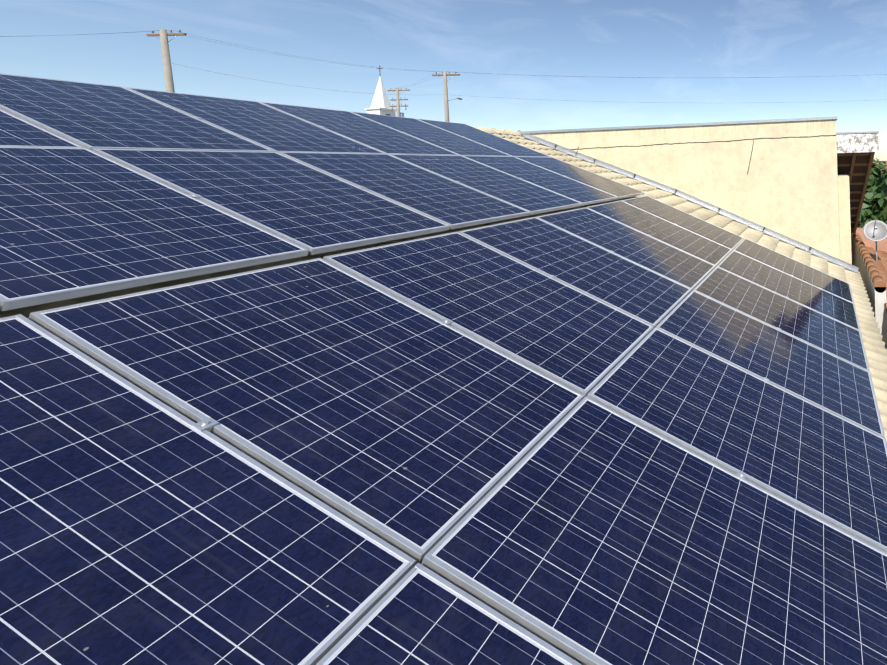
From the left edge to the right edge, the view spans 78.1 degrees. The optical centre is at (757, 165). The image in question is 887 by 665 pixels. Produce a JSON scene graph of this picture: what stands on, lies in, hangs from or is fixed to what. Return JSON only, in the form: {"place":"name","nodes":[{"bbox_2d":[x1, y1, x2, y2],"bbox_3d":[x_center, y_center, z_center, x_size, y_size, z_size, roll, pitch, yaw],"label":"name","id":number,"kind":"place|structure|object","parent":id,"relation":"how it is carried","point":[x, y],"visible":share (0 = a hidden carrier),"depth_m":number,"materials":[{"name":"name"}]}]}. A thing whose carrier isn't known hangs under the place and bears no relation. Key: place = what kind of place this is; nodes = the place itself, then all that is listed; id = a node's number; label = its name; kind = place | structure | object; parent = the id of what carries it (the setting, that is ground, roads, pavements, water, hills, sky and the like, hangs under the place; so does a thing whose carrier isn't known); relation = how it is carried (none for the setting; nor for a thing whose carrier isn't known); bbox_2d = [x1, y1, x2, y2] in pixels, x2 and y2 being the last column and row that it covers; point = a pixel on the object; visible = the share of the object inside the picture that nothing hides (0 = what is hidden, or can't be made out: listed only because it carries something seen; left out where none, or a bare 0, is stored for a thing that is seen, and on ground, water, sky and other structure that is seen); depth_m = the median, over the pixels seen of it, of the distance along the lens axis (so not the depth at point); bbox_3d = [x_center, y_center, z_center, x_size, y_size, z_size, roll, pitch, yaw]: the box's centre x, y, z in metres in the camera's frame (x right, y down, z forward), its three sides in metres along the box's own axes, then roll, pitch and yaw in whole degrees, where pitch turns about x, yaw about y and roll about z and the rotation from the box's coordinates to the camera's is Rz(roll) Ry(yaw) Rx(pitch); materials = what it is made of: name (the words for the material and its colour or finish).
{"place":"outdoors","nodes":[
{"label":"outdoors","id":0,"kind":"place"},
{"bbox_2d":[0,0,886,160],"label":"sky","id":1,"kind":"structure","parent":0,"point":[696,58],"materials":[{"name":"blue"}]},
{"bbox_2d":[518,116,836,133],"bbox_3d":[-3.066,-0.858,9.602,9.606,0.057,0.290,-2,0,9],"label":"wall coping","id":2,"kind":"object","parent":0,"point":[688,124],"depth_m":9.24,"materials":[{"name":"grey concrete"}]},
{"bbox_2d":[838,174,851,263],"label":"wall","id":3,"kind":"structure","parent":0,"point":[844,217],"depth_m":8.98,"materials":[{"name":"beige paint"}]},
{"bbox_2d":[836,131,878,232],"bbox_3d":[2.338,0.686,10.919,0.990,2.878,3.668,-2,0,3],"label":"neighbour eave","id":4,"kind":"object","parent":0,"point":[856,151],"visible":0.54,"depth_m":9.85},
{"label":"ground","id":5,"kind":"structure","parent":0,"visible":0},
{"bbox_2d":[146,29,186,92],"bbox_3d":[-33.051,-0.716,24.063,2.086,13.894,1.242,-2,0,9],"label":"utility pole","id":6,"kind":"object","parent":5,"relation":"on","point":[167,68],"visible":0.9,"depth_m":23.61,"materials":[{"name":"concrete"}]},
{"bbox_2d":[0,30,886,102],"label":"power lines","id":7,"kind":"object","parent":6,"relation":"attached to","point":[432,71],"visible":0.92,"depth_m":30.92,"materials":[{"name":"metal"}]},
{"bbox_2d":[364,65,396,115],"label":"church tower","id":8,"kind":"structure","parent":5,"relation":"on","point":[380,105],"depth_m":93.00,"materials":[{"name":"white paint"}]},
{"bbox_2d":[387,88,409,116],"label":"utility pole","id":9,"kind":"object","parent":5,"relation":"on","point":[398,106],"visible":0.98,"depth_m":46.52,"materials":[{"name":"concrete"}]},
{"bbox_2d":[432,71,459,121],"bbox_3d":[-24.113,-0.730,32.887,2.086,13.261,0.620,-2,0,9],"label":"utility pole","id":10,"kind":"object","parent":5,"relation":"on","point":[445,80],"visible":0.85,"depth_m":32.64,"materials":[{"name":"concrete"}]},
{"bbox_2d":[529,119,839,258],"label":"parapet wall","id":11,"kind":"structure","parent":5,"relation":"on","point":[787,185],"depth_m":9.06,"materials":[{"name":"beige paint"}]},
{"bbox_2d":[851,224,886,264],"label":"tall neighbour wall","id":12,"kind":"structure","parent":5,"relation":"on","point":[882,245],"depth_m":12.52,"materials":[{"name":"orange paint"}]},
{"bbox_2d":[853,238,886,348],"bbox_3d":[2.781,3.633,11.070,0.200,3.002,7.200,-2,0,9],"label":"neighbouring house","id":13,"kind":"structure","parent":5,"relation":"on","point":[877,301],"depth_m":7.54,"materials":[{"name":"white paint"}]},
{"bbox_2d":[853,233,886,292],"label":"roof tiles","id":14,"kind":"object","parent":13,"relation":"on","point":[877,280],"visible":0.73,"depth_m":8.70,"materials":[{"name":"orange ceramic"}]},
{"bbox_2d":[858,158,886,227],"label":"tree","id":15,"kind":"object","parent":5,"relation":"on","point":[874,206],"visible":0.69,"depth_m":13.77,"materials":[{"name":"green plant"}]},
{"bbox_2d":[866,246,886,310],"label":"tiled roof","id":16,"kind":"structure","parent":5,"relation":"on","point":[881,264],"depth_m":10.86,"materials":[{"name":"tile"}]},
{"bbox_2d":[863,220,886,260],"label":"satellite dish","id":17,"kind":"object","parent":16,"relation":"on","point":[875,230],"visible":0.92,"depth_m":10.62,"materials":[{"name":"grey metal"}]},
{"bbox_3d":[-6.754,-0.603,2.618,0.280,0.080,14.700,-2,0,9],"label":"ridge mortar","id":18,"kind":"object","parent":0,"visible":0},
{"bbox_2d":[475,126,521,135],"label":"ridge tiles","id":19,"kind":"object","parent":18,"relation":"on","point":[505,131],"visible":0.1,"depth_m":9.15,"materials":[{"name":"beige ceramic"}]},
{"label":"house walls","id":20,"kind":"object","parent":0,"visible":0},
{"bbox_2d":[0,133,886,565],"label":"roof tiles","id":21,"kind":"object","parent":20,"relation":"on","point":[876,351],"visible":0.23,"depth_m":6.62,"materials":[{"name":"beige ceramic"}]},
{"bbox_2d":[0,73,644,310],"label":"solar panel frames","id":22,"kind":"structure","parent":21,"relation":"on","point":[11,304],"depth_m":2.92,"materials":[{"name":"silver metal"}]},
{"bbox_2d":[0,74,642,299],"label":"solar panels","id":23,"kind":"object","parent":22,"relation":"in","point":[71,218],"visible":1,"depth_m":3.24,"materials":[{"name":"blue glass"}]},
{"bbox_2d":[0,195,886,664],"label":"solar panel frames","id":24,"kind":"structure","parent":21,"relation":"on","point":[494,605],"depth_m":1.61,"materials":[{"name":"silver metal"}]},
{"bbox_2d":[0,196,886,664],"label":"solar panels","id":25,"kind":"object","parent":24,"relation":"in","point":[136,528],"visible":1,"depth_m":1.77,"materials":[{"name":"blue glass"}]},
{"bbox_2d":[518,130,858,272],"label":"roof flashing","id":26,"kind":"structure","parent":21,"relation":"on","point":[777,235],"depth_m":9.21,"materials":[{"name":"grey metal"}]}
]}

